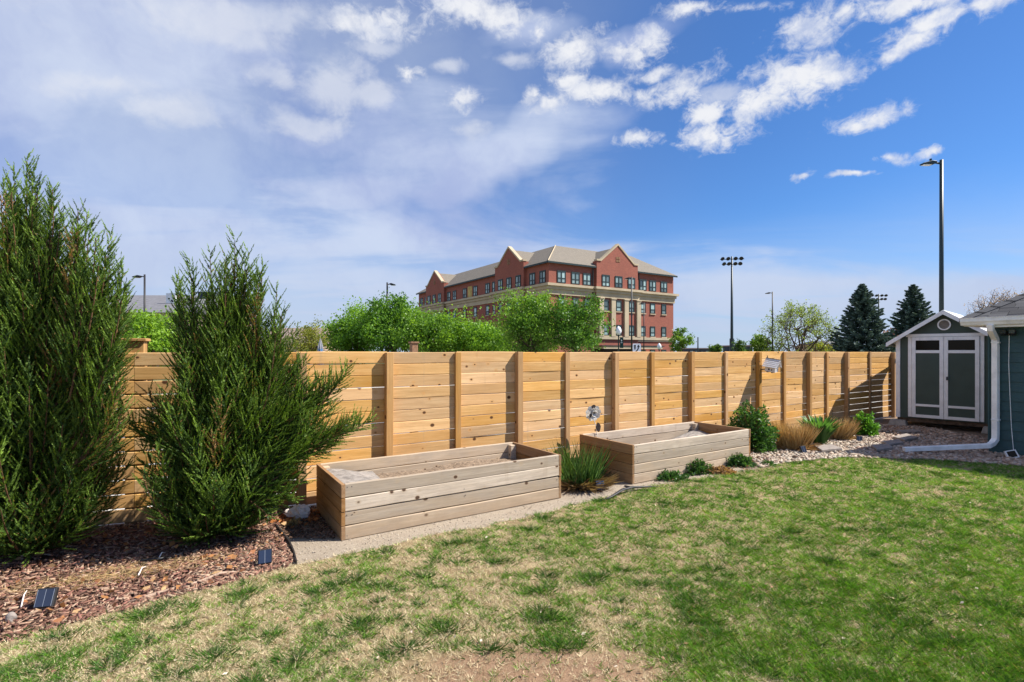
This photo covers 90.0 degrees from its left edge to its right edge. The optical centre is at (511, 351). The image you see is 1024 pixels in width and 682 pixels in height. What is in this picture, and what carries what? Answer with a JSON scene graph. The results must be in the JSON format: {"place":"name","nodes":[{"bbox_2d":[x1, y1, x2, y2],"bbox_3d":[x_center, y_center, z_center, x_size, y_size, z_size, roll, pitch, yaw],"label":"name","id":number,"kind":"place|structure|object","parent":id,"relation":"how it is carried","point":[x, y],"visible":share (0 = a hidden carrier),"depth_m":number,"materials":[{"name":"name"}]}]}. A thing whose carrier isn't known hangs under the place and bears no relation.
{"place":"outdoors","nodes":[
{"label":"outdoors","id":0,"kind":"place"},
{"bbox_2d":[0,505,296,643],"bbox_3d":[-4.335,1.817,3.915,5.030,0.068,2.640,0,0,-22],"label":"mulch","id":1,"kind":"object","parent":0,"point":[93,609],"visible":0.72,"depth_m":4.25,"materials":[{"name":"brown wood"}]},
{"bbox_2d":[5,612,16,621],"bbox_3d":[-3.387,1.800,3.461,0.066,0.084,0.060,0,0,0],"label":"pale stone","id":2,"kind":"object","parent":1,"relation":"on","point":[10,616],"visible":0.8,"depth_m":3.44,"materials":[{"name":"white stone"}]},
{"bbox_2d":[33,587,58,608],"bbox_3d":[-3.318,1.789,3.647,0.120,0.202,0.083,0,0,-12],"label":"solar light","id":3,"kind":"object","parent":1,"relation":"on","point":[46,598],"visible":0.9,"depth_m":3.63,"materials":[{"name":"blue plastic"}]},
{"bbox_2d":[0,148,140,566],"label":"juniper bush","id":4,"kind":"object","parent":1,"relation":"on","point":[61,342],"visible":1,"depth_m":4.40,"materials":[{"name":"green plant"}]},
{"bbox_2d":[0,541,278,603],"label":"straw","id":5,"kind":"object","parent":1,"relation":"on","point":[113,576],"visible":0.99,"depth_m":4.15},
{"bbox_2d":[139,556,164,561],"bbox_3d":[-3.120,1.800,4.442,0.190,0.024,0.030,0,0,-19],"label":"drip hose","id":6,"kind":"object","parent":1,"relation":"on","point":[152,559],"visible":0.95,"depth_m":4.44,"materials":[{"name":"black plastic"}]},
{"bbox_2d":[0,506,316,626],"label":"dry leaves","id":7,"kind":"object","parent":1,"relation":"on","point":[62,604],"visible":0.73,"depth_m":4.37,"materials":[{"name":"plant"}]},
{"bbox_2d":[128,571,238,601],"bbox_3d":[-2.515,1.820,4.007,0.078,0.056,0.798,0,0,44],"label":"exposed root","id":8,"kind":"object","parent":1,"relation":"on","point":[174,588],"visible":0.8,"depth_m":3.98,"materials":[{"name":"beige wood"}]},
{"bbox_2d":[78,338,295,525],"bbox_3d":[-5.737,0.868,4.808,6.967,2.025,0.219,0,0,-22],"label":"wooden fence","id":9,"kind":"object","parent":1,"relation":"on","point":[143,373],"visible":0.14,"depth_m":5.45,"materials":[{"name":"brown wood"}]},
{"bbox_2d":[119,224,377,547],"bbox_3d":[-2.601,0.318,5.151,2.294,3.129,1.522,0,0,-29],"label":"juniper bush","id":10,"kind":"object","parent":1,"relation":"on","point":[235,433],"visible":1,"depth_m":4.87,"materials":[{"name":"green plant"}]},
{"bbox_2d":[258,548,271,564],"bbox_3d":[-2.120,1.795,4.396,0.110,0.191,0.076,0,0,-24],"label":"solar light","id":11,"kind":"object","parent":1,"relation":"on","point":[264,556],"visible":0.9,"depth_m":4.38,"materials":[{"name":"blue plastic"}]},
{"bbox_2d":[102,292,250,366],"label":"school building","id":12,"kind":"structure","parent":0,"point":[156,302],"depth_m":65.60,"materials":[{"name":"paint"}]},
{"bbox_2d":[261,328,339,351],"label":"house","id":13,"kind":"structure","parent":0,"point":[294,329],"depth_m":99.66,"materials":[{"name":"paint"}]},
{"bbox_2d":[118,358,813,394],"bbox_3d":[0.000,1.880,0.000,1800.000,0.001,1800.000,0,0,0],"label":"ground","id":14,"kind":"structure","parent":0,"point":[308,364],"depth_m":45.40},
{"bbox_2d":[132,274,145,313],"bbox_3d":[-27.615,-1.934,38.000,1.009,7.628,0.324,0,0,0],"label":"street lamp","id":15,"kind":"object","parent":14,"relation":"on","point":[144,304],"visible":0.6,"depth_m":37.94,"materials":[{"name":"black metal"}]},
{"bbox_2d":[121,302,188,380],"bbox_3d":[-17.190,-0.292,23.660,4.434,4.459,4.562,0,0,34],"label":"leafy tree","id":16,"kind":"object","parent":14,"relation":"on","point":[154,329],"visible":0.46,"depth_m":23.54,"materials":[{"name":"green plant"}]},
{"bbox_2d":[281,314,335,351],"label":"leafy tree","id":17,"kind":"object","parent":14,"relation":"on","point":[311,339],"visible":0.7,"depth_m":43.13,"materials":[{"name":"green plant"}]},
{"bbox_2d":[317,295,385,363],"bbox_3d":[-11.856,-1.233,40.325,6.520,6.347,6.194,0,0,-16],"label":"leafy tree","id":18,"kind":"object","parent":14,"relation":"on","point":[337,331],"visible":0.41,"depth_m":39.03,"materials":[{"name":"green plant"}]},
{"bbox_2d":[341,287,438,351],"bbox_3d":[-8.793,-1.489,37.955,7.748,6.862,7.446,0,0,0],"label":"leafy tree","id":19,"kind":"object","parent":14,"relation":"on","point":[381,317],"visible":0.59,"depth_m":36.70,"materials":[{"name":"green plant"}]},
{"bbox_2d":[365,296,481,363],"bbox_3d":[-5.918,-0.984,35.815,7.639,5.855,7.256,0,0,43],"label":"leafy tree","id":20,"kind":"object","parent":14,"relation":"on","point":[437,330],"visible":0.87,"depth_m":34.35,"materials":[{"name":"green plant"}]},
{"bbox_2d":[437,313,527,351],"bbox_3d":[-2.337,-0.545,36.975,7.377,4.981,6.614,0,0,0],"label":"leafy tree","id":21,"kind":"object","parent":14,"relation":"on","point":[480,334],"visible":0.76,"depth_m":35.14,"materials":[{"name":"green plant"}]},
{"bbox_2d":[486,284,569,351],"bbox_3d":[1.145,-1.363,33.092,5.716,6.600,5.406,0,0,0],"label":"leafy tree","id":22,"kind":"object","parent":14,"relation":"on","point":[528,323],"visible":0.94,"depth_m":32.29,"materials":[{"name":"green plant"}]},
{"bbox_2d":[416,244,678,360],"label":"brick building","id":23,"kind":"structure","parent":14,"relation":"on","point":[559,270],"depth_m":91.19,"materials":[{"name":"red brick"}]},
{"bbox_2d":[506,277,511,288],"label":"window","id":24,"kind":"structure","parent":23,"relation":"in","point":[508,280],"depth_m":90.96,"materials":[{"name":"grey glass"}]},
{"bbox_2d":[515,275,520,286],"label":"window","id":25,"kind":"structure","parent":23,"relation":"in","point":[517,278],"depth_m":88.36,"materials":[{"name":"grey glass"}]},
{"bbox_2d":[529,272,534,284],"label":"window","id":26,"kind":"structure","parent":23,"relation":"in","point":[532,275],"depth_m":85.72,"materials":[{"name":"grey glass"}]},
{"bbox_2d":[539,270,545,283],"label":"window","id":27,"kind":"structure","parent":23,"relation":"in","point":[542,274],"depth_m":83.29,"materials":[{"name":"clear glass"}]},
{"bbox_2d":[557,270,565,282],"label":"window","id":28,"kind":"structure","parent":23,"relation":"in","point":[561,275],"depth_m":83.27,"materials":[{"name":"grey glass"}]},
{"bbox_2d":[571,272,579,284],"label":"window","id":29,"kind":"structure","parent":23,"relation":"in","point":[575,276],"depth_m":84.85,"materials":[{"name":"clear glass"}]},
{"bbox_2d":[583,273,590,285],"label":"window","id":30,"kind":"structure","parent":23,"relation":"in","point":[586,276],"depth_m":86.22,"materials":[{"name":"clear glass"}]},
{"bbox_2d":[602,274,609,286],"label":"window","id":31,"kind":"structure","parent":23,"relation":"in","point":[605,278],"depth_m":87.83,"materials":[{"name":"clear glass"}]},
{"bbox_2d":[604,299,609,311],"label":"window","id":32,"kind":"structure","parent":23,"relation":"in","point":[606,302],"depth_m":87.91,"materials":[{"name":"clear glass"}]},
{"bbox_2d":[615,276,622,287],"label":"window","id":33,"kind":"structure","parent":23,"relation":"in","point":[618,279],"depth_m":89.47,"materials":[{"name":"clear glass"}]},
{"bbox_2d":[616,300,621,312],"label":"window","id":34,"kind":"structure","parent":23,"relation":"in","point":[618,303],"depth_m":89.42,"materials":[{"name":"clear glass"}]},
{"bbox_2d":[628,277,634,288],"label":"window","id":35,"kind":"structure","parent":23,"relation":"in","point":[633,279],"depth_m":91.16,"materials":[{"name":"clear glass"}]},
{"bbox_2d":[639,279,646,290],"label":"window","id":36,"kind":"structure","parent":23,"relation":"in","point":[642,283],"depth_m":93.44,"materials":[{"name":"clear glass"}]},
{"bbox_2d":[649,280,655,291],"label":"window","id":37,"kind":"structure","parent":23,"relation":"in","point":[652,284],"depth_m":94.75,"materials":[{"name":"clear glass"}]},
{"bbox_2d":[650,303,655,314],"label":"window","id":38,"kind":"structure","parent":23,"relation":"in","point":[652,306],"depth_m":94.82,"materials":[{"name":"clear glass"}]},
{"bbox_2d":[650,326,655,337],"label":"window","id":39,"kind":"structure","parent":23,"relation":"in","point":[652,328],"depth_m":94.84,"materials":[{"name":"clear glass"}]},
{"bbox_2d":[660,281,666,292],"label":"window","id":40,"kind":"structure","parent":23,"relation":"in","point":[663,285],"depth_m":96.43,"materials":[{"name":"clear glass"}]},
{"bbox_2d":[661,304,665,314],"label":"window","id":41,"kind":"structure","parent":23,"relation":"in","point":[663,306],"depth_m":96.45,"materials":[{"name":"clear glass"}]},
{"bbox_2d":[661,327,666,337],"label":"window","id":42,"kind":"structure","parent":23,"relation":"in","point":[663,329],"depth_m":96.45,"materials":[{"name":"clear glass"}]},
{"bbox_2d":[542,291,619,351],"bbox_3d":[4.279,-0.928,32.094,5.003,5.728,4.663,0,0,0],"label":"leafy tree","id":43,"kind":"object","parent":14,"relation":"on","point":[579,337],"visible":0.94,"depth_m":31.47,"materials":[{"name":"green plant"}]},
{"bbox_2d":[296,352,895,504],"bbox_3d":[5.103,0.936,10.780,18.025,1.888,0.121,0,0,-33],"label":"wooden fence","id":44,"kind":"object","parent":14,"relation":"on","point":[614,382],"visible":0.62,"depth_m":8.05,"materials":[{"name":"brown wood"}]},
{"bbox_2d":[761,355,781,372],"bbox_3d":[5.425,0.256,10.716,0.298,0.336,0.336,-3,11,-45],"label":"birdhouse","id":45,"kind":"object","parent":44,"relation":"attached to","point":[771,365],"visible":1,"depth_m":10.65,"materials":[{"name":"white wood"}]},
{"bbox_2d":[616,326,622,351],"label":"globe lamp","id":46,"kind":"object","parent":14,"relation":"on","point":[618,331],"visible":0.77,"depth_m":44.95,"materials":[{"name":"white glass"}]},
{"bbox_2d":[625,277,631,351],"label":"street lamp","id":47,"kind":"object","parent":14,"relation":"on","point":[631,310],"visible":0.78,"depth_m":54.94,"materials":[{"name":"black metal"}]},
{"bbox_2d":[667,327,696,351],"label":"leafy tree","id":48,"kind":"object","parent":14,"relation":"on","point":[681,339],"visible":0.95,"depth_m":79.53,"materials":[{"name":"green plant"}]},
{"bbox_2d":[678,348,710,351],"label":"distant building","id":49,"kind":"structure","parent":14,"relation":"on","point":[695,350],"depth_m":190.00,"materials":[{"name":"paint"}]},
{"bbox_2d":[707,344,723,351],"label":"leafy tree","id":50,"kind":"object","parent":14,"relation":"on","point":[716,348],"visible":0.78,"depth_m":89.58,"materials":[{"name":"green plant"}]},
{"bbox_2d":[720,256,743,351],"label":"stadium light","id":51,"kind":"object","parent":14,"relation":"on","point":[731,263],"visible":0.91,"depth_m":129.74,"materials":[{"name":"black metal"}]},
{"bbox_2d":[722,345,752,351],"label":"distant building","id":52,"kind":"structure","parent":14,"relation":"on","point":[726,348],"depth_m":196.58,"materials":[{"name":"paint"}]},
{"bbox_2d":[731,339,746,351],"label":"leafy tree","id":53,"kind":"object","parent":14,"relation":"on","point":[739,344],"visible":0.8,"depth_m":89.50,"materials":[{"name":"green plant"}]},
{"bbox_2d":[746,333,775,351],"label":"leafy tree","id":54,"kind":"object","parent":14,"relation":"on","point":[756,342],"visible":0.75,"depth_m":61.55,"materials":[{"name":"green plant"}]},
{"bbox_2d":[765,292,772,348],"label":"street lamp","id":55,"kind":"object","parent":14,"relation":"on","point":[772,315],"visible":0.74,"depth_m":59.94,"materials":[{"name":"black metal"}]},
{"bbox_2d":[754,299,840,358],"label":"branching tree","id":56,"kind":"object","parent":14,"relation":"on","point":[790,313],"visible":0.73,"depth_m":58.99,"materials":[{"name":"green plant"}]},
{"bbox_2d":[805,340,838,351],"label":"leafy tree","id":57,"kind":"object","parent":14,"relation":"on","point":[824,348],"visible":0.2,"depth_m":65.20,"materials":[{"name":"green plant"}]},
{"bbox_2d":[827,283,895,368],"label":"spruce tree","id":58,"kind":"object","parent":14,"relation":"on","point":[863,314],"visible":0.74,"depth_m":54.12,"materials":[{"name":"green plant"}]},
{"bbox_2d":[871,294,887,318],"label":"stadium light","id":59,"kind":"object","parent":14,"relation":"on","point":[882,295],"visible":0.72,"depth_m":184.53,"materials":[{"name":"black metal"}]},
{"bbox_2d":[883,284,935,349],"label":"spruce tree","id":60,"kind":"object","parent":14,"relation":"on","point":[910,315],"visible":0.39,"depth_m":61.55,"materials":[{"name":"green plant"}]},
{"bbox_2d":[851,424,1023,466],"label":"river rocks","id":61,"kind":"object","parent":14,"relation":"on","point":[929,436],"visible":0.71,"depth_m":9.54,"materials":[{"name":"gravel"}]},
{"bbox_2d":[871,444,892,450],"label":"paving slab","id":62,"kind":"structure","parent":61,"relation":"on","point":[880,447],"depth_m":9.41,"materials":[{"name":"grey concrete"}]},
{"bbox_2d":[881,439,903,445],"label":"paving slab","id":63,"kind":"structure","parent":61,"relation":"on","point":[894,442],"depth_m":9.94,"materials":[{"name":"grey concrete"}]},
{"bbox_2d":[888,418,907,425],"bbox_3d":[9.574,1.752,12.691,0.267,0.155,0.376,0,0,-41],"label":"concrete block","id":64,"kind":"object","parent":61,"relation":"on","point":[898,422],"depth_m":12.61,"materials":[{"name":"grey concrete"}]},
{"bbox_2d":[886,310,987,426],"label":"garden shed","id":65,"kind":"structure","parent":64,"relation":"on","point":[942,367],"depth_m":12.03,"materials":[{"name":"grey paint"}]},
{"bbox_2d":[912,337,943,418],"bbox_3d":[9.939,0.612,12.250,0.047,1.936,0.599,0,0,-41],"label":"door","id":66,"kind":"structure","parent":65,"relation":"in","point":[927,352],"depth_m":12.23,"materials":[{"name":"grey paint"}]},
{"bbox_2d":[944,336,979,421],"bbox_3d":[10.332,0.612,11.775,0.083,1.936,0.621,0,0,-41],"label":"door","id":67,"kind":"structure","parent":65,"relation":"in","point":[961,353],"depth_m":11.77,"materials":[{"name":"grey paint"}]},
{"bbox_2d":[893,433,917,440],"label":"paving slab","id":68,"kind":"structure","parent":61,"relation":"on","point":[905,437],"depth_m":10.50,"materials":[{"name":"white stone"}]},
{"bbox_2d":[895,429,920,432],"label":"paving slab","id":69,"kind":"structure","parent":61,"relation":"on","point":[910,431],"depth_m":11.41,"materials":[{"name":"grey concrete"}]},
{"bbox_2d":[964,288,1023,314],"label":"branching tree","id":70,"kind":"object","parent":14,"relation":"on","point":[990,303],"visible":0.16,"depth_m":46.15,"materials":[{"name":"grey plant"}]},
{"bbox_2d":[183,465,756,592],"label":"gravel path","id":71,"kind":"structure","parent":0,"point":[333,544],"depth_m":5.32,"materials":[{"name":"beige gravel"}]},
{"bbox_2d":[275,524,296,563],"bbox_3d":[-2.147,1.812,4.886,0.046,0.035,1.114,0,0,-33],"label":"edging strip","id":72,"kind":"object","parent":71,"relation":"on","point":[287,540],"visible":0.88,"depth_m":4.86,"materials":[{"name":"black plastic"}]},
{"bbox_2d":[285,516,298,525],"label":"dry plant","id":73,"kind":"object","parent":71,"relation":"on","point":[290,522],"visible":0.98,"depth_m":5.36,"materials":[{"name":"brown plant"}]},
{"bbox_2d":[270,508,319,525],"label":"dry leaves","id":74,"kind":"object","parent":71,"relation":"on","point":[311,518],"visible":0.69,"depth_m":5.52,"materials":[{"name":"plant"}]},
{"bbox_2d":[269,505,336,538],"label":"mulch","id":75,"kind":"object","parent":71,"relation":"on","point":[298,533],"visible":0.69,"depth_m":5.22,"materials":[{"name":"brown wood"}]},
{"bbox_2d":[284,504,309,519],"bbox_3d":[-2.337,1.745,5.597,0.261,0.177,0.167,0,0,12],"label":"rock","id":76,"kind":"object","parent":75,"relation":"on","point":[302,511],"visible":0.95,"depth_m":5.54,"materials":[{"name":"grey stone"}]},
{"bbox_2d":[316,442,560,540],"bbox_3d":[-0.816,1.569,6.154,2.700,0.563,1.110,0,0,-33],"label":"raised planter","id":77,"kind":"object","parent":71,"relation":"on","point":[356,498],"visible":1,"depth_m":5.73,"materials":[{"name":"wood"}]},
{"bbox_2d":[586,405,600,436],"bbox_3d":[1.286,1.355,8.062,0.282,1.049,0.128,0,0,-18],"label":"metal flower","id":78,"kind":"object","parent":71,"relation":"on","point":[593,412],"visible":0.98,"depth_m":8.04,"materials":[{"name":"silver metal"}]},
{"bbox_2d":[580,421,750,483],"bbox_3d":[2.523,1.569,8.288,2.760,0.563,1.132,0,0,-33],"label":"raised planter","id":79,"kind":"object","parent":71,"relation":"on","point":[645,454],"visible":0.98,"depth_m":7.83,"materials":[{"name":"wood"}]},
{"bbox_2d":[655,468,689,481],"bbox_3d":[2.297,1.764,7.379,0.574,0.180,0.415,0,0,0],"label":"ground cover plant","id":80,"kind":"object","parent":71,"relation":"on","point":[674,475],"visible":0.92,"depth_m":7.31,"materials":[{"name":"green plant"}]},
{"bbox_2d":[685,458,713,475],"bbox_3d":[2.762,1.719,7.726,0.626,0.267,0.413,0,0,-19],"label":"ground cover plant","id":81,"kind":"object","parent":71,"relation":"on","point":[698,467],"visible":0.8,"depth_m":7.68,"materials":[{"name":"green plant"}]},
{"bbox_2d":[706,465,736,474],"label":"dry plant","id":82,"kind":"object","parent":71,"relation":"on","point":[719,469],"visible":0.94,"depth_m":7.68,"materials":[{"name":"brown plant"}]},
{"bbox_2d":[88,389,890,526],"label":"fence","id":83,"kind":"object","parent":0,"point":[505,433],"depth_m":11.81,"materials":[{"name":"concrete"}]},
{"bbox_2d":[408,341,418,432],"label":"brick pier","id":84,"kind":"structure","parent":83,"relation":"on","point":[413,346],"depth_m":10.94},
{"bbox_2d":[920,158,943,311],"bbox_3d":[19.755,-3.585,24.000,1.110,10.930,0.378,0,0,0],"label":"street lamp","id":85,"kind":"object","parent":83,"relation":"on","point":[930,162],"visible":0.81,"depth_m":23.93,"materials":[{"name":"grey metal"}]},
{"bbox_2d":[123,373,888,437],"bbox_3d":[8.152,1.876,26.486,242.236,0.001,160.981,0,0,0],"label":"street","id":86,"kind":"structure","parent":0,"point":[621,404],"depth_m":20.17,"materials":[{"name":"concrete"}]},
{"bbox_2d":[317,338,322,351],"bbox_3d":[-4.680,0.772,12.500,0.139,2.216,0.139,0,0,0],"label":"closed parasol","id":87,"kind":"object","parent":86,"relation":"on","point":[320,347],"visible":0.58,"depth_m":12.47,"materials":[{"name":"white fabric"}]},
{"bbox_2d":[633,344,640,351],"bbox_3d":[7.309,0.695,30.024,0.500,2.370,0.067,0,0,-8],"label":"road sign","id":88,"kind":"object","parent":86,"relation":"on","point":[636,347],"visible":0.66,"depth_m":29.99,"materials":[{"name":"white metal"}]},
{"bbox_2d":[0,456,1023,681],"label":"lawn","id":89,"kind":"structure","parent":0,"point":[568,671],"depth_m":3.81,"materials":[{"name":"green plant"}]},
{"bbox_2d":[25,471,998,681],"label":"dry leaves","id":90,"kind":"object","parent":89,"relation":"on","point":[619,622],"visible":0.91,"depth_m":3.29,"materials":[{"name":"plant"}]},
{"bbox_2d":[600,486,658,500],"bbox_3d":[1.493,1.790,6.608,1.149,0.068,0.117,0,0,-36],"label":"edging strip","id":91,"kind":"object","parent":89,"relation":"on","point":[621,490],"visible":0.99,"depth_m":6.59,"materials":[{"name":"grey plastic"}]},
{"bbox_2d":[902,293,1023,455],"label":"house","id":92,"kind":"structure","parent":89,"relation":"on","point":[1002,322],"depth_m":9.07,"materials":[{"name":"teal"}]},
{"bbox_2d":[0,0,1023,351],"label":"sky","id":93,"kind":"structure","parent":0,"point":[358,147],"materials":[{"name":"blue"}]},
{"bbox_2d":[544,438,622,493],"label":"ornamental grass","id":94,"kind":"object","parent":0,"point":[579,474],"depth_m":6.89,"materials":[{"name":"green plant"}]},
{"bbox_2d":[798,341,839,351],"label":"building","id":95,"kind":"structure","parent":0,"point":[808,344],"depth_m":89.90,"materials":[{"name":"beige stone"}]},
{"bbox_2d":[734,416,1000,469],"bbox_3d":[7.700,1.838,11.161,8.600,0.001,8.389,0,0,0],"label":"rock bed","id":96,"kind":"object","parent":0,"point":[972,430],"visible":0.09,"depth_m":12.45,"materials":[{"name":"stone"}]},
{"bbox_2d":[725,451,756,467],"bbox_3d":[3.638,1.722,8.224,0.505,0.262,0.472,0,0,-40],"label":"ground cover plant","id":97,"kind":"object","parent":96,"relation":"on","point":[738,460],"visible":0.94,"depth_m":8.18,"materials":[{"name":"green plant"}]},
{"bbox_2d":[726,399,779,453],"bbox_3d":[4.456,1.371,9.577,0.959,0.961,1.024,0,0,34],"label":"leafy bush","id":98,"kind":"object","parent":96,"relation":"on","point":[763,436],"visible":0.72,"depth_m":9.39,"materials":[{"name":"green plant"}]},
{"bbox_2d":[771,420,823,450],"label":"ornamental grass","id":99,"kind":"object","parent":96,"relation":"on","point":[797,437],"depth_m":9.50,"materials":[{"name":"plant"}]},
{"bbox_2d":[750,434,885,467],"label":"river rocks","id":100,"kind":"object","parent":96,"relation":"on","point":[785,455],"visible":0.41,"depth_m":9.10,"materials":[{"name":"stone"}]},
{"bbox_2d":[815,444,841,451],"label":"paving slab","id":101,"kind":"structure","parent":100,"relation":"on","point":[827,448],"depth_m":9.35,"materials":[{"name":"beige stone"}]},
{"bbox_2d":[795,414,844,443],"bbox_3d":[6.108,1.531,10.175,0.898,0.598,0.990,0,0,0],"label":"broad leaved plant","id":102,"kind":"object","parent":96,"relation":"on","point":[827,431],"visible":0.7,"depth_m":10.02,"materials":[{"name":"green plant"}]},
{"bbox_2d":[808,416,862,439],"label":"ornamental grass","id":103,"kind":"object","parent":96,"relation":"on","point":[847,430],"depth_m":10.56,"materials":[{"name":"plant"}]},
{"bbox_2d":[853,410,881,435],"bbox_3d":[7.772,1.562,11.243,0.639,0.580,0.556,0,0,-18],"label":"leafy plant","id":104,"kind":"object","parent":96,"relation":"on","point":[870,427],"visible":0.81,"depth_m":11.14,"materials":[{"name":"green plant"}]},
{"bbox_2d":[850,453,891,455],"bbox_3d":[6.317,1.812,9.009,0.662,0.035,0.100,0,0,5],"label":"edging plank","id":105,"kind":"object","parent":96,"relation":"on","point":[857,454],"visible":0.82,"depth_m":8.98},
{"bbox_2d":[1004,449,1019,457],"bbox_3d":[8.519,1.763,8.774,0.248,0.136,0.040,-12,-27,8],"label":"work light","id":106,"kind":"object","parent":96,"relation":"on","point":[1011,453],"visible":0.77,"depth_m":8.76,"materials":[{"name":"white metal"}]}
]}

